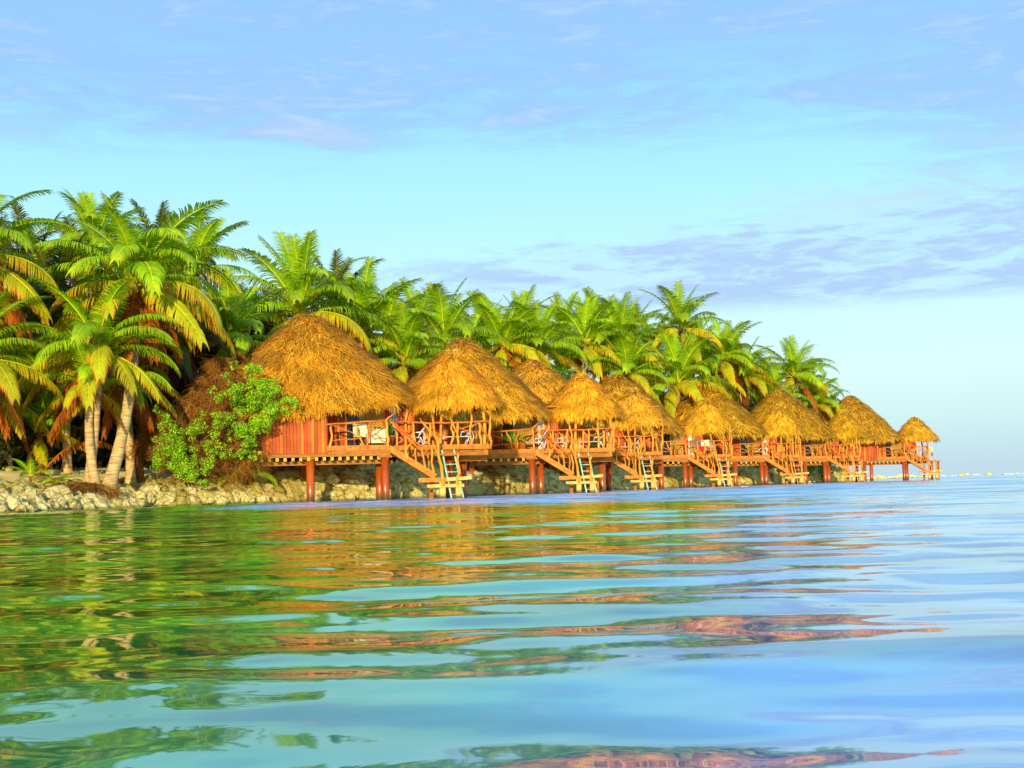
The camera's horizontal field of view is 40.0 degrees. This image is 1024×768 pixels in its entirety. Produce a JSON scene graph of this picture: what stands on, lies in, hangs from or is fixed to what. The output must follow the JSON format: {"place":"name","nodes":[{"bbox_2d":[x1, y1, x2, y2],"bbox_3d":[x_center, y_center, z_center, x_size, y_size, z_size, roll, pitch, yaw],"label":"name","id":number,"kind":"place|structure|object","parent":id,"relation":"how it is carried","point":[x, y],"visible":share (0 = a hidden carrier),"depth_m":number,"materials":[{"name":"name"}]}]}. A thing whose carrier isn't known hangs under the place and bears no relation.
{"place":"outdoors","nodes":[
{"label":"outdoors","id":0,"kind":"place"},
{"bbox_2d":[124,439,153,481],"bbox_3d":[-15.890,3.221,59.961,1.334,1.883,1.347,-1,-4,0],"label":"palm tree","id":1,"kind":"object","parent":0,"point":[140,450],"visible":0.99,"depth_m":59.85,"materials":[{"name":"plant"}]},
{"bbox_2d":[366,429,385,444],"bbox_3d":[-6.087,2.398,62.874,0.900,0.740,0.700,-1,-4,-9],"label":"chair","id":2,"kind":"object","parent":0,"point":[376,438],"visible":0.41,"depth_m":62.57,"materials":[{"name":"beige fabric"}]},
{"bbox_2d":[0,459,851,512],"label":"rocky shore","id":3,"kind":"structure","parent":0,"point":[291,482],"depth_m":68.03,"materials":[{"name":"stone"}]},
{"bbox_2d":[0,493,28,511],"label":"rock","id":4,"kind":"object","parent":3,"relation":"on","point":[15,502],"visible":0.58,"depth_m":49.46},
{"bbox_2d":[0,332,39,405],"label":"palm tree","id":5,"kind":"object","parent":3,"relation":"on","point":[35,337],"visible":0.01,"depth_m":63.82,"materials":[{"name":"green plant"}]},
{"bbox_2d":[4,457,52,481],"bbox_3d":[-18.959,3.399,55.661,1.859,0.981,1.867,-1,-4,0],"label":"palm seedling","id":6,"kind":"object","parent":3,"relation":"on","point":[30,469],"visible":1,"depth_m":55.44,"materials":[{"name":"green plant"}]},
{"bbox_2d":[0,350,60,470],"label":"palm tree","id":7,"kind":"object","parent":3,"relation":"on","point":[26,408],"visible":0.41,"depth_m":58.43,"materials":[{"name":"green plant"}]},
{"bbox_2d":[0,215,61,314],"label":"palm tree","id":8,"kind":"object","parent":3,"relation":"on","point":[6,245],"visible":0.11,"depth_m":72.67,"materials":[{"name":"green plant"}]},
{"bbox_2d":[0,290,63,439],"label":"palm tree","id":9,"kind":"object","parent":3,"relation":"on","point":[6,379],"visible":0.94,"depth_m":55.31,"materials":[{"name":"green plant"}]},
{"bbox_2d":[21,491,47,510],"bbox_3d":[-17.303,4.432,51.071,1.194,1.136,1.337,0,-4,-16],"label":"rock","id":10,"kind":"object","parent":3,"relation":"on","point":[33,496],"visible":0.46,"depth_m":50.81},
{"bbox_2d":[0,190,77,351],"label":"palm tree","id":11,"kind":"object","parent":3,"relation":"on","point":[13,279],"visible":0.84,"depth_m":58.58,"materials":[{"name":"green plant"}]},
{"bbox_2d":[0,293,80,355],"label":"palm tree","id":12,"kind":"object","parent":3,"relation":"on","point":[29,315],"visible":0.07,"depth_m":66.09,"materials":[{"name":"green plant"}]},
{"bbox_2d":[10,386,85,469],"bbox_3d":[-20.409,2.046,60.129,4.404,4.020,4.511,-1,-4,0],"label":"palm tree","id":13,"kind":"object","parent":3,"relation":"on","point":[38,442],"visible":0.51,"depth_m":59.85,"materials":[{"name":"green plant"}]},
{"bbox_2d":[4,200,100,297],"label":"palm tree","id":14,"kind":"object","parent":3,"relation":"on","point":[18,212],"visible":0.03,"depth_m":77.87,"materials":[{"name":"green plant"}]},
{"bbox_2d":[41,490,63,498],"bbox_3d":[-17.201,4.332,52.578,0.862,0.653,0.726,31,-11,-40],"label":"rock","id":15,"kind":"object","parent":3,"relation":"on","point":[50,494],"visible":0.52,"depth_m":52.38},
{"bbox_2d":[40,475,70,485],"bbox_3d":[-17.902,3.850,55.209,1.318,0.506,1.153,0,-4,-18],"label":"palm seedling","id":16,"kind":"object","parent":3,"relation":"on","point":[56,480],"visible":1,"depth_m":55.07,"materials":[{"name":"green plant"}]},
{"bbox_2d":[4,335,107,443],"bbox_3d":[-20.756,0.880,63.033,5.282,6.519,5.590,-1,-4,0],"label":"palm tree","id":17,"kind":"object","parent":3,"relation":"on","point":[57,384],"visible":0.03,"depth_m":62.02,"materials":[{"name":"green plant"}]},
{"bbox_2d":[1,230,114,463],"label":"palm tree","id":18,"kind":"object","parent":3,"relation":"on","point":[61,282],"visible":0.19,"depth_m":67.84,"materials":[{"name":"green plant"}]},
{"bbox_2d":[48,485,70,495],"bbox_3d":[-17.145,4.068,53.184,0.910,0.475,0.529,1,-5,-32],"label":"rock","id":19,"kind":"object","parent":3,"relation":"on","point":[60,490],"visible":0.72,"depth_m":53.05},
{"bbox_2d":[9,330,121,472],"bbox_3d":[-19.891,0.586,61.546,5.466,7.213,5.076,-1,-4,0],"label":"palm tree","id":20,"kind":"object","parent":3,"relation":"on","point":[66,467],"visible":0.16,"depth_m":60.66,"materials":[{"name":"green plant"}]},
{"bbox_2d":[64,495,76,508],"bbox_3d":[-16.842,4.566,52.972,0.864,0.550,1.159,-21,-14,-21],"label":"rock","id":21,"kind":"object","parent":3,"relation":"on","point":[71,502],"visible":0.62,"depth_m":52.74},
{"bbox_2d":[36,441,112,477],"bbox_3d":[-17.860,3.122,58.155,3.505,1.545,0.901,0,-4,-13],"label":"fallen frond","id":22,"kind":"object","parent":3,"relation":"on","point":[66,450],"visible":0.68,"depth_m":57.88,"materials":[{"name":"brown plant"}]},
{"bbox_2d":[33,214,117,309],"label":"palm tree","id":23,"kind":"object","parent":3,"relation":"on","point":[68,222],"visible":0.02,"depth_m":79.40,"materials":[{"name":"green plant"}]},
{"bbox_2d":[19,327,151,483],"bbox_3d":[-17.283,1.192,56.706,4.553,7.002,4.841,-4,-5,33],"label":"palm tree","id":24,"kind":"object","parent":3,"relation":"on","point":[93,472],"visible":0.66,"depth_m":56.26,"materials":[{"name":"green plant"}]},
{"bbox_2d":[48,481,125,500],"bbox_3d":[-16.786,4.318,55.194,3.325,1.116,1.903,-1,-4,0],"label":"root mat","id":25,"kind":"object","parent":3,"relation":"on","point":[83,487],"visible":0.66,"depth_m":55.02,"materials":[{"name":"plant"}]},
{"bbox_2d":[80,497,96,509],"bbox_3d":[-16.275,4.715,53.836,0.706,0.766,0.777,-1,-4,-1],"label":"rock","id":26,"kind":"object","parent":3,"relation":"on","point":[84,505],"visible":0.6,"depth_m":53.56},
{"bbox_2d":[23,188,164,344],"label":"palm tree","id":27,"kind":"object","parent":3,"relation":"on","point":[87,211],"visible":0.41,"depth_m":73.90,"materials":[{"name":"green plant"}]},
{"bbox_2d":[79,493,116,508],"bbox_3d":[-16.134,4.659,54.588,1.960,0.755,1.153,20,-1,-43],"label":"rock","id":28,"kind":"object","parent":3,"relation":"on","point":[100,502],"visible":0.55,"depth_m":54.30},
{"bbox_2d":[18,276,183,481],"bbox_3d":[-16.721,-0.037,56.733,6.864,8.979,6.961,-1,-4,0],"label":"palm tree","id":29,"kind":"object","parent":3,"relation":"on","point":[102,355],"visible":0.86,"depth_m":56.40,"materials":[{"name":"green plant"}]},
{"bbox_2d":[68,342,182,484],"bbox_3d":[-16.768,1.214,60.742,5.145,6.806,4.682,2,-5,-38],"label":"palm tree","id":30,"kind":"object","parent":3,"relation":"on","point":[141,403],"visible":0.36,"depth_m":59.85,"materials":[{"name":"green plant"}]},
{"bbox_2d":[20,192,247,487],"bbox_3d":[-16.025,-1.682,60.170,8.526,13.506,8.455,-3,-4,15],"label":"palm tree","id":31,"kind":"object","parent":3,"relation":"on","point":[139,260],"visible":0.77,"depth_m":59.24,"materials":[{"name":"green plant"}]},
{"bbox_2d":[127,497,144,507],"bbox_3d":[-15.138,4.866,56.208,0.809,0.624,1.027,-13,-17,13],"label":"rock","id":32,"kind":"object","parent":3,"relation":"on","point":[137,503],"visible":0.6,"depth_m":56.06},
{"bbox_2d":[85,304,201,420],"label":"palm tree","id":33,"kind":"object","parent":3,"relation":"on","point":[188,373],"visible":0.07,"depth_m":67.29,"materials":[{"name":"green plant"}]},
{"bbox_2d":[140,485,159,492],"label":"rock","id":34,"kind":"object","parent":3,"relation":"on","point":[149,488],"visible":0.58,"depth_m":57.98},
{"bbox_2d":[146,493,155,504],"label":"rock","id":35,"kind":"object","parent":3,"relation":"on","point":[150,498],"visible":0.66,"depth_m":57.30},
{"bbox_2d":[111,198,210,287],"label":"palm tree","id":36,"kind":"object","parent":3,"relation":"on","point":[161,213],"visible":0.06,"depth_m":82.30,"materials":[{"name":"green plant"}]},
{"bbox_2d":[155,496,174,504],"bbox_3d":[-14.355,4.840,57.981,0.867,0.457,0.609,0,-5,-25],"label":"rock","id":37,"kind":"object","parent":3,"relation":"on","point":[166,500],"visible":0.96,"depth_m":57.80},
{"bbox_2d":[148,353,201,409],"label":"palm tree","id":38,"kind":"object","parent":3,"relation":"on","point":[178,389],"visible":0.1,"depth_m":71.80,"materials":[{"name":"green plant"}]},
{"bbox_2d":[128,259,243,403],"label":"palm tree","id":39,"kind":"object","parent":3,"relation":"on","point":[174,377],"visible":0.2,"depth_m":69.28,"materials":[{"name":"green plant"}]},
{"bbox_2d":[150,372,237,487],"bbox_3d":[-13.268,1.968,59.576,3.934,4.913,3.004,-1,-4,0],"label":"leafy shrub","id":40,"kind":"object","parent":3,"relation":"on","point":[181,452],"visible":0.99,"depth_m":58.79,"materials":[{"name":"green plant"}]},
{"bbox_2d":[135,205,266,393],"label":"palm tree","id":41,"kind":"object","parent":3,"relation":"on","point":[199,238],"visible":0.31,"depth_m":76.20,"materials":[{"name":"green plant"}]},
{"bbox_2d":[134,354,277,493],"bbox_3d":[-13.303,1.829,60.732,6.596,6.358,2.798,-1,-4,0],"label":"dry vine mound","id":42,"kind":"object","parent":3,"relation":"on","point":[187,410],"visible":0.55,"depth_m":60.67,"materials":[{"name":"plant"}]},
{"bbox_2d":[177,320,248,385],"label":"palm tree","id":43,"kind":"object","parent":3,"relation":"on","point":[211,351],"visible":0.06,"depth_m":73.62,"materials":[{"name":"green plant"}]},
{"bbox_2d":[211,495,228,504],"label":"rock","id":44,"kind":"object","parent":3,"relation":"on","point":[221,500],"visible":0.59,"depth_m":59.77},
{"bbox_2d":[178,267,288,395],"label":"palm tree","id":45,"kind":"object","parent":3,"relation":"on","point":[239,340],"visible":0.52,"depth_m":71.79,"materials":[{"name":"green plant"}]},
{"bbox_2d":[199,459,283,487],"bbox_3d":[-12.038,4.018,62.322,3.862,1.452,3.626,-1,-4,0],"label":"palm seedling","id":46,"kind":"object","parent":3,"relation":"on","point":[266,474],"visible":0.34,"depth_m":61.68,"materials":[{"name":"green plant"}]},
{"bbox_2d":[223,361,297,484],"bbox_3d":[-10.669,1.655,60.929,3.320,5.375,4.119,-1,-4,0],"label":"leafy shrub","id":47,"kind":"object","parent":3,"relation":"on","point":[242,430],"visible":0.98,"depth_m":59.95,"materials":[{"name":"green plant"}]},
{"bbox_2d":[257,494,270,502],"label":"rock","id":48,"kind":"object","parent":3,"relation":"on","point":[264,498],"visible":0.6,"depth_m":61.76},
{"bbox_2d":[245,287,287,330],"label":"palm tree","id":49,"kind":"object","parent":3,"relation":"on","point":[264,309],"visible":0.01,"depth_m":87.63,"materials":[{"name":"green plant"}]},
{"bbox_2d":[232,229,396,351],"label":"palm tree","id":50,"kind":"object","parent":3,"relation":"on","point":[302,290],"visible":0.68,"depth_m":81.69,"materials":[{"name":"green plant"}]},
{"bbox_2d":[323,489,336,499],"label":"rock","id":51,"kind":"object","parent":3,"relation":"on","point":[329,494],"visible":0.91,"depth_m":65.49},
{"bbox_2d":[326,473,339,485],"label":"rock","id":52,"kind":"object","parent":3,"relation":"on","point":[334,479],"visible":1,"depth_m":66.33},
{"bbox_2d":[306,248,385,346],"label":"palm tree","id":53,"kind":"object","parent":3,"relation":"on","point":[335,264],"visible":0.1,"depth_m":96.15,"materials":[{"name":"green plant"}]},
{"bbox_2d":[358,479,368,490],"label":"rock","id":54,"kind":"object","parent":3,"relation":"on","point":[363,484],"visible":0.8,"depth_m":67.08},
{"bbox_2d":[303,256,429,369],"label":"palm tree","id":55,"kind":"object","parent":3,"relation":"on","point":[367,301],"visible":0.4,"depth_m":87.83,"materials":[{"name":"green plant"}]},
{"bbox_2d":[233,312,509,501],"bbox_3d":[-7.731,1.609,66.034,14.962,10.090,10.542,-1,-4,-9],"label":"thatched hut","id":56,"kind":"object","parent":3,"relation":"on","point":[337,383],"visible":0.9,"depth_m":63.07,"materials":[{"name":"wicker"}]},
{"bbox_2d":[345,412,360,445],"bbox_3d":[-7.173,1.699,63.441,0.700,2.270,0.090,-1,-4,-9],"label":"glass door","id":57,"kind":"structure","parent":56,"relation":"in","point":[348,418],"depth_m":63.39,"materials":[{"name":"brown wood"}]},
{"bbox_2d":[353,424,366,444],"bbox_3d":[-6.787,2.277,62.616,0.600,0.980,0.550,-1,-4,-9],"label":"patio chair","id":58,"kind":"object","parent":56,"relation":"on","point":[362,428],"visible":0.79,"depth_m":62.37,"materials":[{"name":"beige fabric"}]},
{"bbox_2d":[384,417,394,445],"bbox_3d":[-5.491,2.084,63.075,0.776,1.364,0.571,-4,-5,28],"label":"potted plant","id":59,"kind":"object","parent":56,"relation":"on","point":[390,431],"visible":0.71,"depth_m":62.99,"materials":[{"name":"green plant"}]},
{"bbox_2d":[394,424,426,444],"bbox_3d":[-4.743,2.286,64.007,1.805,1.040,0.740,-1,-4,-9],"label":"sun lounger","id":60,"kind":"object","parent":56,"relation":"on","point":[419,437],"visible":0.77,"depth_m":63.77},
{"bbox_2d":[442,422,475,444],"bbox_3d":[-2.555,2.248,64.251,1.805,1.040,0.740,-1,-4,-9],"label":"sun lounger","id":61,"kind":"object","parent":56,"relation":"on","point":[466,435],"visible":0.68,"depth_m":64.04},
{"bbox_2d":[0,284,751,469],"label":"undergrowth","id":62,"kind":"object","parent":3,"relation":"on","point":[16,450],"visible":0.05,"depth_m":62.29,"materials":[{"name":"green plant"}]},
{"bbox_2d":[341,281,436,365],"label":"palm tree","id":63,"kind":"object","parent":3,"relation":"on","point":[392,311],"visible":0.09,"depth_m":103.81,"materials":[{"name":"green plant"}]},
{"bbox_2d":[355,301,448,383],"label":"palm tree","id":64,"kind":"object","parent":3,"relation":"on","point":[409,337],"visible":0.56,"depth_m":85.48,"materials":[{"name":"green plant"}]},
{"bbox_2d":[395,276,459,365],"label":"palm tree","id":65,"kind":"object","parent":3,"relation":"on","point":[420,302],"visible":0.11,"depth_m":107.77,"materials":[{"name":"green plant"}]},
{"bbox_2d":[377,278,514,367],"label":"palm tree","id":66,"kind":"object","parent":3,"relation":"on","point":[446,332],"visible":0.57,"depth_m":93.65,"materials":[{"name":"green plant"}]},
{"bbox_2d":[449,305,524,362],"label":"palm tree","id":67,"kind":"object","parent":3,"relation":"on","point":[476,321],"visible":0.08,"depth_m":108.93,"materials":[{"name":"green plant"}]},
{"bbox_2d":[459,289,518,349],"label":"palm tree","id":68,"kind":"object","parent":3,"relation":"on","point":[481,321],"visible":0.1,"depth_m":117.88,"materials":[{"name":"green plant"}]},
{"bbox_2d":[469,290,561,368],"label":"palm tree","id":69,"kind":"object","parent":3,"relation":"on","point":[501,324],"visible":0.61,"depth_m":103.73,"materials":[{"name":"green plant"}]},
{"bbox_2d":[404,336,628,493],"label":"thatched hut","id":70,"kind":"object","parent":3,"relation":"on","point":[578,400],"visible":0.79,"depth_m":76.65,"materials":[{"name":"wicker"}]},
{"bbox_2d":[501,420,513,449],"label":"glass door","id":71,"kind":"structure","parent":70,"relation":"in","point":[506,426],"depth_m":77.18,"materials":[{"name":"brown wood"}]},
{"bbox_2d":[516,431,529,448],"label":"potted plant","id":72,"kind":"object","parent":70,"relation":"on","point":[522,444],"visible":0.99,"depth_m":75.70,"materials":[{"name":"green plant"}]},
{"bbox_2d":[492,284,570,351],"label":"palm tree","id":73,"kind":"object","parent":3,"relation":"on","point":[528,298],"visible":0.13,"depth_m":122.17,"materials":[{"name":"green plant"}]},
{"bbox_2d":[487,300,593,372],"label":"palm tree","id":74,"kind":"object","parent":3,"relation":"on","point":[544,329],"visible":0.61,"depth_m":105.69,"materials":[{"name":"green plant"}]},
{"bbox_2d":[551,360,571,382],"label":"bush","id":75,"kind":"object","parent":3,"relation":"on","point":[563,372],"visible":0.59,"depth_m":98.07,"materials":[{"name":"green plant"}]},
{"bbox_2d":[539,291,600,377],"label":"palm tree","id":76,"kind":"object","parent":3,"relation":"on","point":[566,307],"visible":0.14,"depth_m":127.97,"materials":[{"name":"green plant"}]},
{"bbox_2d":[548,330,603,382],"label":"palm tree","id":77,"kind":"object","parent":3,"relation":"on","point":[571,356],"visible":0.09,"depth_m":115.76,"materials":[{"name":"green plant"}]},
{"bbox_2d":[502,357,675,490],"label":"thatched hut","id":78,"kind":"object","parent":3,"relation":"on","point":[542,381],"visible":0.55,"depth_m":90.35,"materials":[{"name":"wicker"}]},
{"bbox_2d":[543,294,634,379],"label":"palm tree","id":79,"kind":"object","parent":3,"relation":"on","point":[584,320],"visible":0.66,"depth_m":113.89,"materials":[{"name":"green plant"}]},
{"bbox_2d":[570,286,637,373],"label":"palm tree","id":80,"kind":"object","parent":3,"relation":"on","point":[586,291],"visible":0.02,"depth_m":131.83,"materials":[{"name":"green plant"}]},
{"bbox_2d":[568,291,670,381],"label":"palm tree","id":81,"kind":"object","parent":3,"relation":"on","point":[613,313],"visible":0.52,"depth_m":115.30,"materials":[{"name":"green plant"}]},
{"bbox_2d":[577,332,678,403],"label":"palm tree","id":82,"kind":"object","parent":3,"relation":"on","point":[622,351],"visible":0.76,"depth_m":111.64,"materials":[{"name":"green plant"}]},
{"bbox_2d":[614,299,664,368],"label":"palm tree","id":83,"kind":"object","parent":3,"relation":"on","point":[638,313],"visible":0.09,"depth_m":133.61,"materials":[{"name":"green plant"}]},
{"bbox_2d":[630,312,695,391],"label":"palm tree","id":84,"kind":"object","parent":3,"relation":"on","point":[648,339],"visible":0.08,"depth_m":133.78,"materials":[{"name":"green plant"}]},
{"bbox_2d":[629,341,696,410],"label":"palm tree","id":85,"kind":"object","parent":3,"relation":"on","point":[673,384],"visible":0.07,"depth_m":125.62,"materials":[{"name":"green plant"}]},
{"bbox_2d":[600,373,741,487],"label":"thatched hut","id":86,"kind":"object","parent":3,"relation":"on","point":[705,419],"visible":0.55,"depth_m":105.78,"materials":[{"name":"plant"}]},
{"bbox_2d":[663,434,670,455],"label":"glass door","id":87,"kind":"structure","parent":86,"relation":"in","point":[667,437],"depth_m":106.17,"materials":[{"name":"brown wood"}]},
{"bbox_2d":[633,280,731,378],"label":"palm tree","id":88,"kind":"object","parent":3,"relation":"on","point":[680,315],"visible":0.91,"depth_m":127.86,"materials":[{"name":"green plant"}]},
{"bbox_2d":[631,323,739,463],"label":"palm tree","id":89,"kind":"object","parent":3,"relation":"on","point":[678,358],"visible":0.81,"depth_m":119.26,"materials":[{"name":"green plant"}]},
{"bbox_2d":[664,312,723,380],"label":"palm tree","id":90,"kind":"object","parent":3,"relation":"on","point":[700,327],"visible":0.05,"depth_m":139.79,"materials":[{"name":"green plant"}]},
{"bbox_2d":[665,336,746,404],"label":"palm tree","id":91,"kind":"object","parent":3,"relation":"on","point":[740,388],"visible":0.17,"depth_m":134.84,"materials":[{"name":"green plant"}]},
{"bbox_2d":[690,320,770,405],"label":"palm tree","id":92,"kind":"object","parent":3,"relation":"on","point":[728,338],"visible":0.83,"depth_m":133.85,"materials":[{"name":"green plant"}]},
{"bbox_2d":[702,375,770,410],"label":"palm tree","id":93,"kind":"object","parent":3,"relation":"on","point":[753,392],"visible":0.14,"depth_m":139.16,"materials":[{"name":"green plant"}]},
{"bbox_2d":[669,381,810,485],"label":"thatched hut","id":94,"kind":"object","parent":3,"relation":"on","point":[779,422],"visible":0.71,"depth_m":117.55,"materials":[{"name":"plant"}]},
{"bbox_2d":[739,437,748,455],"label":"glass door","id":95,"kind":"structure","parent":94,"relation":"in","point":[742,446],"depth_m":118.15,"materials":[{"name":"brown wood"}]},
{"bbox_2d":[699,332,787,407],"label":"palm tree","id":96,"kind":"object","parent":3,"relation":"on","point":[762,378],"visible":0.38,"depth_m":137.44,"materials":[{"name":"green plant"}]},
{"bbox_2d":[737,361,813,408],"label":"palm tree","id":97,"kind":"object","parent":3,"relation":"on","point":[776,377],"visible":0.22,"depth_m":141.68,"materials":[{"name":"green plant"}]},
{"bbox_2d":[751,334,839,413],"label":"palm tree","id":98,"kind":"object","parent":3,"relation":"on","point":[796,367],"visible":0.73,"depth_m":145.74,"materials":[{"name":"green plant"}]},
{"bbox_2d":[749,387,872,483],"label":"thatched hut","id":99,"kind":"object","parent":3,"relation":"on","point":[826,439],"visible":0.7,"depth_m":129.05,"materials":[{"name":"plant"}]},
{"bbox_2d":[804,440,811,456],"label":"glass door","id":100,"kind":"structure","parent":99,"relation":"in","point":[809,442],"depth_m":129.63,"materials":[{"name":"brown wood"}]},
{"bbox_2d":[782,356,844,400],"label":"palm tree","id":101,"kind":"object","parent":3,"relation":"on","point":[818,377],"visible":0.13,"depth_m":155.58,"materials":[{"name":"green plant"}]},
{"bbox_2d":[795,369,848,420],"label":"palm tree","id":102,"kind":"object","parent":3,"relation":"on","point":[822,407],"visible":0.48,"depth_m":147.41,"materials":[{"name":"green plant"}]},
{"bbox_2d":[809,461,836,481],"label":"bush","id":103,"kind":"object","parent":3,"relation":"on","point":[819,470],"visible":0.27,"depth_m":138.47,"materials":[{"name":"green plant"}]},
{"bbox_2d":[0,472,1023,767],"bbox_3d":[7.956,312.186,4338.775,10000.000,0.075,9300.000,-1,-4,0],"label":"lagoon water","id":104,"kind":"structure","parent":0,"point":[858,624],"depth_m":5.08,"materials":[{"name":"liquid"}]},
{"bbox_2d":[823,395,942,480],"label":"thatched hut","id":105,"kind":"object","parent":104,"relation":"in","point":[885,444],"visible":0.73,"depth_m":145.71,"materials":[{"name":"plant"}]},
{"bbox_2d":[885,441,891,456],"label":"glass door","id":106,"kind":"structure","parent":105,"relation":"in","point":[887,444],"depth_m":146.61,"materials":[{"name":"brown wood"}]},
{"bbox_2d":[0,0,1023,475],"label":"sky","id":107,"kind":"structure","parent":0,"point":[846,177],"materials":[{"name":"blue"}]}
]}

